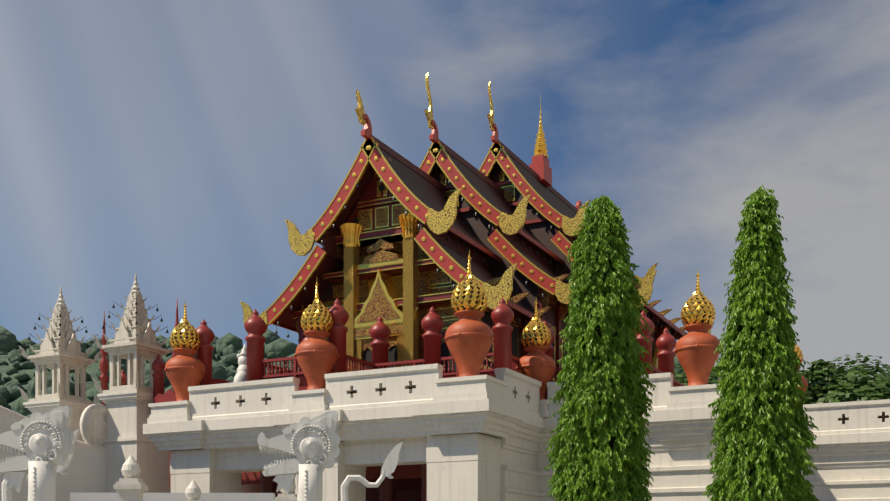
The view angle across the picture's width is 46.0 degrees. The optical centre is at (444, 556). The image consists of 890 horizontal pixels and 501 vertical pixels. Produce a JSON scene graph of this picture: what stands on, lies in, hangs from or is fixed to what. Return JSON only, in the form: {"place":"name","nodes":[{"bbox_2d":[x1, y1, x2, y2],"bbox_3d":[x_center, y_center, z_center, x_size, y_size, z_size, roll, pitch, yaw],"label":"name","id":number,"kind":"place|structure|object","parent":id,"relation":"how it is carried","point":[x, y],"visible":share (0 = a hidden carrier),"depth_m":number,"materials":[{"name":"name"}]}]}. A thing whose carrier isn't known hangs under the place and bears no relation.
{"place":"outdoors","nodes":[
{"label":"outdoors","id":0,"kind":"place"},
{"bbox_2d":[20,420,61,500],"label":"pillar","id":1,"kind":"structure","parent":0,"point":[39,443],"depth_m":13.47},
{"bbox_2d":[2,429,79,500],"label":"stone ornament","id":2,"kind":"object","parent":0,"point":[6,495],"visible":0.29,"depth_m":16.87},
{"bbox_2d":[23,399,91,441],"bbox_3d":[-12.492,-1.665,34.088,1.612,6.600,1.612,0,0,27],"label":"stone pedestal","id":3,"kind":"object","parent":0,"point":[45,406],"depth_m":33.65,"materials":[{"name":"white stone"}]},
{"bbox_2d":[18,286,100,403],"bbox_3d":[-12.492,-6.923,34.088,1.889,3.916,1.889,0,0,27],"label":"stone pavilion turret","id":4,"kind":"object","parent":3,"relation":"on","point":[65,358],"visible":0.92,"depth_m":33.75,"materials":[{"name":"white stone"}]},
{"bbox_2d":[20,313,100,355],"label":"hanging bells","id":5,"kind":"object","parent":4,"relation":"hanging from","point":[86,331],"visible":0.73,"depth_m":33.86,"materials":[{"name":"black metal"}]},
{"bbox_2d":[97,390,168,492],"bbox_3d":[-9.643,-1.690,32.675,1.612,6.650,1.612,0,0,27],"label":"stone pedestal","id":6,"kind":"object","parent":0,"point":[127,416],"depth_m":32.12,"materials":[{"name":"white stone"}]},
{"bbox_2d":[92,271,173,393],"bbox_3d":[-9.643,-6.973,32.675,1.889,3.916,1.889,0,0,27],"label":"stone pavilion turret","id":7,"kind":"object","parent":6,"relation":"on","point":[131,347],"visible":0.92,"depth_m":32.30,"materials":[{"name":"white stone"}]},
{"bbox_2d":[94,298,169,343],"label":"hanging bells","id":8,"kind":"object","parent":7,"relation":"hanging from","point":[136,323],"visible":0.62,"depth_m":32.41,"materials":[{"name":"black metal"}]},
{"bbox_2d":[121,354,165,402],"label":"red finial posts","id":9,"kind":"object","parent":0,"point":[158,368],"visible":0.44,"depth_m":32.17,"materials":[{"name":"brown wood"}]},
{"bbox_2d":[70,493,274,500],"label":"low wall","id":10,"kind":"structure","parent":0,"point":[178,497],"depth_m":26.47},
{"bbox_2d":[273,481,296,500],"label":"statue","id":11,"kind":"object","parent":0,"point":[285,496],"visible":0.46,"depth_m":21.84,"materials":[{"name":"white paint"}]},
{"bbox_2d":[291,425,330,500],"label":"lamp post","id":12,"kind":"object","parent":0,"point":[309,447],"visible":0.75,"depth_m":19.77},
{"bbox_2d":[170,433,500,500],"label":"porch piers","id":13,"kind":"structure","parent":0,"point":[463,467],"depth_m":26.76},
{"bbox_2d":[0,353,676,409],"bbox_3d":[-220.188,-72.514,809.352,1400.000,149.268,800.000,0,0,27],"label":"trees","id":14,"kind":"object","parent":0,"point":[90,385],"depth_m":618.31,"materials":[{"name":"green plant"}]},
{"bbox_2d":[0,326,714,417],"bbox_3d":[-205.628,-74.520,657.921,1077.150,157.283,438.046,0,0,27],"label":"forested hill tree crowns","id":15,"kind":"object","parent":14,"relation":"on","point":[228,347],"visible":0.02,"depth_m":609.28,"materials":[{"name":"green plant"}]},
{"bbox_2d":[169,376,546,493],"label":"hall platform floor","id":16,"kind":"structure","parent":0,"point":[407,477],"depth_m":33.88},
{"bbox_2d":[234,343,246,381],"bbox_3d":[-5.831,-4.934,30.246,0.704,2.519,0.941,0,0,7],"label":"stacked stucco finial","id":17,"kind":"object","parent":16,"relation":"on","point":[241,375],"visible":0.19,"depth_m":30.21,"materials":[{"name":"white paint"}]},
{"bbox_2d":[292,158,458,372],"bbox_3d":[-1.848,-8.265,31.367,6.378,7.400,1.056,0,0,27],"label":"facade","id":18,"kind":"object","parent":16,"relation":"on","point":[391,277],"visible":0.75,"depth_m":31.23,"materials":[{"name":"gold paint"}]},
{"bbox_2d":[274,135,548,328],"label":"roof","id":19,"kind":"structure","parent":16,"relation":"on","point":[426,189],"depth_m":32.20,"materials":[{"name":"brown tile"}]},
{"bbox_2d":[240,90,517,333],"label":"tier barge boards","id":20,"kind":"object","parent":19,"relation":"attached to","point":[441,222],"visible":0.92,"depth_m":30.44,"materials":[{"name":"red wood"}]},
{"bbox_2d":[195,297,676,395],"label":"veranda posts","id":21,"kind":"object","parent":16,"relation":"on","point":[502,317],"visible":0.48,"depth_m":29.57,"materials":[{"name":"red paint"}]},
{"bbox_2d":[261,352,684,389],"bbox_3d":[3.577,-5.065,36.685,9.900,1.000,20.485,0,0,27],"label":"veranda railing","id":22,"kind":"object","parent":21,"relation":"attached to","point":[303,384],"visible":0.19,"depth_m":29.33,"materials":[{"name":"red wood"}]},
{"bbox_2d":[272,170,686,380],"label":"hall trim","id":23,"kind":"structure","parent":16,"relation":"on","point":[524,315],"depth_m":34.52,"materials":[{"name":"red wood"}]},
{"bbox_2d":[275,179,681,340],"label":"studs","id":24,"kind":"object","parent":23,"relation":"attached to","point":[418,227],"visible":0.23,"depth_m":32.80,"materials":[{"name":"gold metal"}]},
{"bbox_2d":[433,167,569,381],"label":"hall tier","id":25,"kind":"structure","parent":16,"relation":"on","point":[478,225],"depth_m":34.24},
{"bbox_2d":[430,139,565,283],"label":"roof","id":26,"kind":"structure","parent":25,"relation":"on","point":[490,191],"depth_m":36.45,"materials":[{"name":"brown tile"}]},
{"bbox_2d":[419,73,576,304],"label":"tier barge boards","id":27,"kind":"object","parent":26,"relation":"attached to","point":[512,224],"visible":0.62,"depth_m":33.45,"materials":[{"name":"red wood"}]},
{"bbox_2d":[479,82,713,339],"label":"tier barge boards","id":28,"kind":"object","parent":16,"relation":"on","point":[543,207],"visible":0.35,"depth_m":38.16,"materials":[{"name":"red wood"}]},
{"bbox_2d":[341,442,402,500],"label":"leaf ornament","id":29,"kind":"object","parent":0,"point":[390,463],"visible":1,"depth_m":19.64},
{"bbox_2d":[319,266,520,369],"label":"hall tier","id":30,"kind":"structure","parent":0,"point":[326,295],"depth_m":32.79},
{"bbox_2d":[0,0,889,376],"label":"sky","id":31,"kind":"structure","parent":0,"point":[172,143],"materials":[{"name":"blue"}]},
{"bbox_2d":[188,363,889,434],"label":"parapet wall","id":32,"kind":"structure","parent":0,"point":[396,383],"depth_m":28.31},
{"bbox_2d":[154,379,231,402],"bbox_3d":[-7.426,-4.575,31.265,3.270,1.320,0.160,0,0,27],"label":"red stair panel","id":33,"kind":"object","parent":32,"relation":"attached to","point":[168,395],"visible":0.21,"depth_m":31.66,"materials":[{"name":"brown wood"}]},
{"bbox_2d":[143,398,722,451],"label":"terrace cornice ressauts","id":34,"kind":"object","parent":32,"relation":"on","point":[488,416],"visible":0.65,"depth_m":26.98,"materials":[{"name":"white paint"}]},
{"bbox_2d":[147,375,804,423],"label":"urn pedestals","id":35,"kind":"object","parent":32,"relation":"on","point":[495,389],"visible":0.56,"depth_m":27.06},
{"bbox_2d":[164,348,205,400],"bbox_3d":[-7.575,-5.215,30.557,1.171,1.600,1.171,0,0,27],"label":"urn","id":36,"kind":"object","parent":35,"relation":"on","point":[184,369],"visible":0.81,"depth_m":30.21,"materials":[{"name":"ceramic"}]},
{"bbox_2d":[170,303,199,349],"bbox_3d":[-7.575,-6.746,30.557,0.864,1.606,0.878,0,0,27],"label":"gold finial","id":37,"kind":"object","parent":36,"relation":"on","point":[184,333],"visible":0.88,"depth_m":30.29,"materials":[{"name":"gold metal"}]},
{"bbox_2d":[294,330,339,389],"bbox_3d":[-3.446,-5.215,28.195,1.172,1.600,1.172,0,0,27],"label":"urn","id":38,"kind":"object","parent":35,"relation":"on","point":[316,355],"visible":0.92,"depth_m":27.86,"materials":[{"name":"ceramic"}]},
{"bbox_2d":[301,281,332,332],"bbox_3d":[-3.446,-6.746,28.195,0.871,1.606,0.878,0,0,27],"label":"gold finial","id":39,"kind":"object","parent":38,"relation":"on","point":[316,315],"visible":0.88,"depth_m":27.91,"materials":[{"name":"gold metal"}]},
{"bbox_2d":[444,310,493,376],"bbox_3d":[0.613,-5.275,26.429,1.254,1.720,1.254,0,0,3],"label":"urn","id":40,"kind":"object","parent":35,"relation":"on","point":[469,338],"visible":0.9,"depth_m":26.07,"materials":[{"name":"ceramic"}]},
{"bbox_2d":[451,251,487,312],"bbox_3d":[0.613,-6.922,26.429,0.944,1.726,0.933,0,0,27],"label":"golden finial","id":41,"kind":"object","parent":40,"relation":"on","point":[468,294],"visible":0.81,"depth_m":26.13,"materials":[{"name":"gold metal"}]},
{"bbox_2d":[516,346,555,399],"bbox_3d":[2.559,-5.089,29.445,1.133,1.548,1.133,0,0,27],"label":"urn","id":42,"kind":"object","parent":35,"relation":"on","point":[537,363],"visible":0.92,"depth_m":29.07,"materials":[{"name":"ceramic"}]},
{"bbox_2d":[521,301,550,346],"bbox_3d":[2.559,-6.571,29.445,0.848,1.554,0.839,0,0,27],"label":"gold finial","id":43,"kind":"object","parent":42,"relation":"on","point":[536,332],"visible":0.85,"depth_m":29.17,"materials":[{"name":"gold metal"}]},
{"bbox_2d":[795,366,807,402],"bbox_3d":[11.062,-5.249,33.760,1.229,1.668,1.229,0,0,27],"label":"urn","id":44,"kind":"object","parent":35,"relation":"on","point":[804,382],"visible":0.12,"depth_m":33.33,"materials":[{"name":"ceramic"}]},
{"bbox_2d":[216,376,888,423],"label":"cross-shaped openings","id":45,"kind":"object","parent":32,"relation":"on","point":[883,417],"visible":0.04,"depth_m":32.39,"materials":[{"name":"black"}]},
{"bbox_2d":[490,164,662,360],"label":"hall tier","id":46,"kind":"structure","parent":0,"point":[543,233],"depth_m":38.63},
{"bbox_2d":[488,140,680,334],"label":"roof","id":47,"kind":"structure","parent":46,"relation":"on","point":[555,199],"depth_m":41.42,"materials":[{"name":"brown tile"}]},
{"bbox_2d":[529,94,551,186],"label":"roof spire","id":48,"kind":"structure","parent":47,"relation":"on","point":[540,167],"depth_m":42.56,"materials":[{"name":"gold metal"}]},
{"bbox_2d":[652,346,658,368],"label":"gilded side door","id":49,"kind":"structure","parent":46,"relation":"attached to","point":[655,360],"depth_m":42.62,"materials":[{"name":"gold metal"}]},
{"bbox_2d":[673,324,721,385],"bbox_3d":[6.686,-5.249,27.701,1.258,1.668,1.258,0,0,27],"label":"urn","id":50,"kind":"object","parent":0,"point":[696,347],"visible":0.9,"depth_m":27.36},
{"bbox_2d":[681,273,715,325],"bbox_3d":[6.686,-6.847,27.701,0.908,1.675,0.913,0,0,27],"label":"gold finial","id":51,"kind":"object","parent":50,"relation":"on","point":[698,308],"visible":0.92,"depth_m":27.41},
{"bbox_2d":[793,345,802,362],"bbox_3d":[11.062,-6.847,33.760,0.911,1.675,0.910,0,0,27],"label":"gold finial","id":52,"kind":"object","parent":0,"point":[797,350],"visible":0.12,"depth_m":33.47,"materials":[{"name":"gold metal"}]},
{"label":"ground","id":53,"kind":"structure","parent":0,"visible":0},
{"bbox_2d":[0,405,74,500],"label":"statue","id":54,"kind":"object","parent":53,"relation":"on","point":[14,469],"visible":0.75,"depth_m":13.50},
{"bbox_2d":[0,412,105,500],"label":"scroll wall","id":55,"kind":"structure","parent":53,"relation":"on","point":[85,470],"depth_m":31.19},
{"bbox_2d":[0,404,107,450],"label":"scroll wall coping","id":56,"kind":"object","parent":55,"relation":"on","point":[93,425],"visible":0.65,"depth_m":31.86,"materials":[{"name":"white stone"}]},
{"bbox_2d":[113,455,147,500],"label":"lotus post","id":57,"kind":"object","parent":53,"relation":"on","point":[130,486],"visible":1,"depth_m":22.20,"materials":[{"name":"white paint"}]},
{"bbox_2d":[99,302,178,405],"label":"red spire poles","id":58,"kind":"object","parent":53,"relation":"on","point":[104,368],"visible":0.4,"depth_m":33.49,"materials":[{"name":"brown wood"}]},
{"bbox_2d":[183,480,201,500],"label":"lotus post","id":59,"kind":"object","parent":53,"relation":"on","point":[193,492],"visible":1,"depth_m":25.70,"materials":[{"name":"white paint"}]},
{"bbox_2d":[257,410,340,500],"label":"dragon statue","id":60,"kind":"object","parent":53,"relation":"on","point":[284,471],"visible":0.96,"depth_m":19.82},
{"bbox_2d":[215,438,426,472],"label":"lintel beam","id":61,"kind":"structure","parent":53,"relation":"on","point":[412,451],"depth_m":27.99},
{"bbox_2d":[261,464,426,500],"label":"undercroft columns","id":62,"kind":"structure","parent":53,"relation":"on","point":[387,487],"depth_m":31.80,"materials":[{"name":"red paint"}]},
{"bbox_2d":[276,489,420,500],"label":"undercroft wall","id":63,"kind":"structure","parent":53,"relation":"on","point":[409,495],"depth_m":37.11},
{"bbox_2d":[544,195,656,500],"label":"mast tree","id":64,"kind":"object","parent":53,"relation":"on","point":[573,450],"depth_m":21.53,"materials":[{"name":"green plant"}]},
{"bbox_2d":[501,438,889,500],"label":"terrace wall","id":65,"kind":"structure","parent":53,"relation":"on","point":[679,470],"depth_m":28.23,"materials":[{"name":"white paint"}]},
{"bbox_2d":[170,405,889,459],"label":"parapet molding","id":66,"kind":"structure","parent":65,"relation":"on","point":[383,423],"depth_m":28.73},
{"bbox_2d":[674,362,816,416],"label":"tree","id":67,"kind":"object","parent":53,"relation":"on","point":[683,379],"depth_m":69.27,"materials":[{"name":"green plant"}]},
{"bbox_2d":[702,185,818,500],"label":"mast tree","id":68,"kind":"object","parent":53,"relation":"on","point":[759,235],"depth_m":19.66,"materials":[{"name":"green plant"}]},
{"bbox_2d":[799,359,863,410],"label":"tree","id":69,"kind":"object","parent":53,"relation":"on","point":[819,375],"visible":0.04,"depth_m":70.79,"materials":[{"name":"green plant"}]},
{"bbox_2d":[809,353,889,403],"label":"tree","id":70,"kind":"object","parent":53,"relation":"on","point":[876,386],"visible":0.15,"depth_m":70.23,"materials":[{"name":"green plant"}]}
]}

